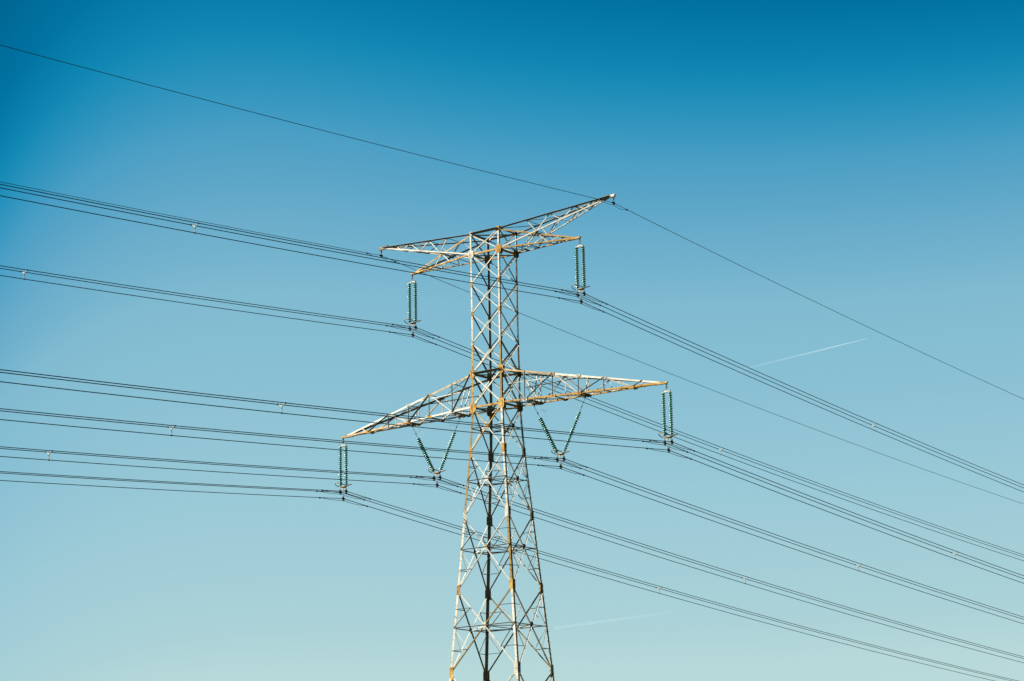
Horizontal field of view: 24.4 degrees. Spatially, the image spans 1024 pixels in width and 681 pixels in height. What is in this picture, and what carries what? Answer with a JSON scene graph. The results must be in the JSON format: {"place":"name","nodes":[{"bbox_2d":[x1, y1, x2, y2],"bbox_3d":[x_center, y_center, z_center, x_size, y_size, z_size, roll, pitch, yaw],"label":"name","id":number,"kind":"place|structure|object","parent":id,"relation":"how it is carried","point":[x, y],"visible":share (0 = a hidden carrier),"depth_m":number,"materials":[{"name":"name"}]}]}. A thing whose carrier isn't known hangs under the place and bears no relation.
{"place":"outdoors","nodes":[
{"label":"outdoors","id":0,"kind":"place"},
{"bbox_2d":[0,0,1023,680],"label":"sky","id":1,"kind":"structure","parent":0,"point":[863,159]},
{"label":"ground","id":2,"kind":"structure","parent":0,"visible":0},
{"bbox_2d":[341,194,667,680],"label":"transmission tower","id":3,"kind":"structure","parent":2,"relation":"on","point":[491,411],"depth_m":178.86,"materials":[{"name":"metal"}]},
{"bbox_2d":[335,440,351,500],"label":"suspension insulator","id":4,"kind":"object","parent":3,"relation":"hanging from","point":[345,469],"visible":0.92,"depth_m":187.74,"materials":[{"name":"green glass"}]},
{"bbox_2d":[0,480,993,680],"bbox_3d":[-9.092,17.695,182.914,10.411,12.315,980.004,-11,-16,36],"label":"power line","id":5,"kind":"object","parent":4,"relation":"hanging from","point":[465,536],"visible":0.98,"depth_m":196.12,"materials":[{"name":"black metal"}]},
{"bbox_2d":[3,473,1010,680],"bbox_3d":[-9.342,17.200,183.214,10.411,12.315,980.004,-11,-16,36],"label":"power line","id":6,"kind":"object","parent":4,"relation":"hanging from","point":[473,533],"visible":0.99,"depth_m":197.14,"materials":[{"name":"black metal"}]},
{"bbox_2d":[0,471,1017,680],"bbox_3d":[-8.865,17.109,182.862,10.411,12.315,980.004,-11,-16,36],"label":"power line","id":7,"kind":"object","parent":4,"relation":"hanging from","point":[478,532],"visible":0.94,"depth_m":196.78,"materials":[{"name":"black metal"}]},
{"bbox_2d":[404,277,420,336],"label":"suspension insulator","id":8,"kind":"object","parent":3,"relation":"hanging from","point":[415,307],"visible":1,"depth_m":186.21,"materials":[{"name":"green glass"}]},
{"bbox_2d":[0,268,1022,556],"bbox_3d":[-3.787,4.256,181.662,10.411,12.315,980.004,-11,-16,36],"label":"power line","id":9,"kind":"object","parent":8,"relation":"hanging from","point":[474,354],"visible":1,"depth_m":189.62,"materials":[{"name":"black metal"}]},
{"bbox_2d":[0,275,1022,560],"bbox_3d":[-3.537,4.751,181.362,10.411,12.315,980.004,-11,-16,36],"label":"power line","id":10,"kind":"object","parent":8,"relation":"hanging from","point":[474,359],"visible":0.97,"depth_m":188.34,"materials":[{"name":"black metal"}]},
{"bbox_2d":[0,265,1022,554],"bbox_3d":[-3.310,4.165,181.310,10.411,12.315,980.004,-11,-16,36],"label":"power line","id":11,"kind":"object","parent":8,"relation":"hanging from","point":[470,349],"visible":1,"depth_m":186.39,"materials":[{"name":"black metal"}]},
{"bbox_2d":[413,419,459,487],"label":"string insulator","id":12,"kind":"object","parent":3,"relation":"hanging from","point":[420,443],"visible":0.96,"depth_m":181.85,"materials":[{"name":"green glass"}]},
{"bbox_2d":[0,446,1022,656],"bbox_3d":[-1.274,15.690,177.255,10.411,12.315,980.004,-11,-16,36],"label":"power line","id":13,"kind":"object","parent":12,"relation":"hanging from","point":[484,492],"visible":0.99,"depth_m":182.73,"materials":[{"name":"black metal"}]},
{"bbox_2d":[0,456,1023,662],"bbox_3d":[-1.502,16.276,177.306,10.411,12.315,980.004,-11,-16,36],"label":"power line","id":14,"kind":"object","parent":12,"relation":"hanging from","point":[486,501],"visible":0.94,"depth_m":183.37,"materials":[{"name":"black metal"}]},
{"bbox_2d":[0,448,1023,658],"bbox_3d":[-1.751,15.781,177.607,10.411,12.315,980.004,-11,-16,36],"label":"power line","id":15,"kind":"object","parent":12,"relation":"hanging from","point":[493,498],"visible":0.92,"depth_m":185.25,"materials":[{"name":"black metal"}]},
{"bbox_2d":[534,399,584,468],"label":"string insulator","id":16,"kind":"object","parent":3,"relation":"hanging from","point":[542,423],"visible":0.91,"depth_m":174.93,"materials":[{"name":"green glass"}]},
{"bbox_2d":[0,408,1022,616],"bbox_3d":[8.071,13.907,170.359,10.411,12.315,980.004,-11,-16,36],"label":"power line","id":17,"kind":"object","parent":16,"relation":"hanging from","point":[478,452],"visible":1,"depth_m":164.58,"materials":[{"name":"black metal"}]},
{"bbox_2d":[0,419,1023,623],"bbox_3d":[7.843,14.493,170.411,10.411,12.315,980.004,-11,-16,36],"label":"power line","id":18,"kind":"object","parent":16,"relation":"hanging from","point":[475,460],"visible":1,"depth_m":165.12,"materials":[{"name":"black metal"}]},
{"bbox_2d":[0,410,1023,619],"bbox_3d":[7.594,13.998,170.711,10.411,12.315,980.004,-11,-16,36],"label":"power line","id":19,"kind":"object","parent":16,"relation":"hanging from","point":[473,453],"visible":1,"depth_m":165.15,"materials":[{"name":"black metal"}]},
{"bbox_2d":[540,456,587,467],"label":"damping cable","id":20,"kind":"object","parent":16,"relation":"attached to","point":[565,461],"visible":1,"depth_m":174.72,"materials":[{"name":"black metal"}]},
{"bbox_2d":[571,241,589,303],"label":"suspension insulator","id":21,"kind":"object","parent":3,"relation":"hanging from","point":[583,270],"visible":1,"depth_m":176.69,"materials":[{"name":"green glass"}]},
{"bbox_2d":[0,195,1022,491],"bbox_3d":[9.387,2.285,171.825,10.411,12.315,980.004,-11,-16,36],"label":"power line","id":22,"kind":"object","parent":21,"relation":"hanging from","point":[474,283],"visible":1,"depth_m":164.39,"materials":[{"name":"black metal"}]},
{"bbox_2d":[0,184,1022,484],"bbox_3d":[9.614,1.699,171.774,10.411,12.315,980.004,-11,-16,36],"label":"power line","id":23,"kind":"object","parent":21,"relation":"hanging from","point":[484,276],"visible":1,"depth_m":163.61,"materials":[{"name":"black metal"}]},
{"bbox_2d":[0,187,1022,487],"bbox_3d":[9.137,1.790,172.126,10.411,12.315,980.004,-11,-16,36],"label":"power line","id":24,"kind":"object","parent":21,"relation":"hanging from","point":[486,279],"visible":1,"depth_m":164.80,"materials":[{"name":"black metal"}]},
{"bbox_2d":[658,386,677,452],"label":"suspension insulator","id":25,"kind":"object","parent":3,"relation":"hanging from","point":[664,416],"visible":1,"depth_m":169.67,"materials":[{"name":"green glass"}]},
{"bbox_2d":[0,369,1023,575],"bbox_3d":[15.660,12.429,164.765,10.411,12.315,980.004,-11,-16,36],"label":"power line","id":26,"kind":"object","parent":25,"relation":"hanging from","point":[475,423],"visible":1,"depth_m":149.09,"materials":[{"name":"black metal"}]},
{"bbox_2d":[0,372,1023,578],"bbox_3d":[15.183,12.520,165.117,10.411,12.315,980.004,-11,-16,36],"label":"power line","id":27,"kind":"object","parent":25,"relation":"hanging from","point":[475,425],"visible":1,"depth_m":149.78,"materials":[{"name":"black metal"}]},
{"bbox_2d":[0,381,1023,583],"bbox_3d":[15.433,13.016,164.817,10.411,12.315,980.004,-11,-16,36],"label":"power line","id":28,"kind":"object","parent":25,"relation":"hanging from","point":[480,433],"visible":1,"depth_m":149.41,"materials":[{"name":"black metal"}]},
{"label":"earth wire clamp","id":29,"kind":"object","parent":3,"relation":"hanging from","visible":0},
{"bbox_2d":[2,182,1022,503],"bbox_3d":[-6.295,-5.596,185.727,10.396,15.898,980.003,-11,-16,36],"label":"earth wire","id":30,"kind":"object","parent":29,"relation":"attached to","point":[460,288],"visible":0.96,"depth_m":196.29,"materials":[{"name":"black metal"}]},
{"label":"earth wire clamp","id":31,"kind":"object","parent":3,"relation":"hanging from","visible":0},
{"bbox_2d":[1,45,1022,398],"bbox_3d":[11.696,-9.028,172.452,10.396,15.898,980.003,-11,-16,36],"label":"earth wire","id":32,"kind":"object","parent":31,"relation":"attached to","point":[469,167],"visible":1,"depth_m":160.62,"materials":[{"name":"black metal"}]}
]}

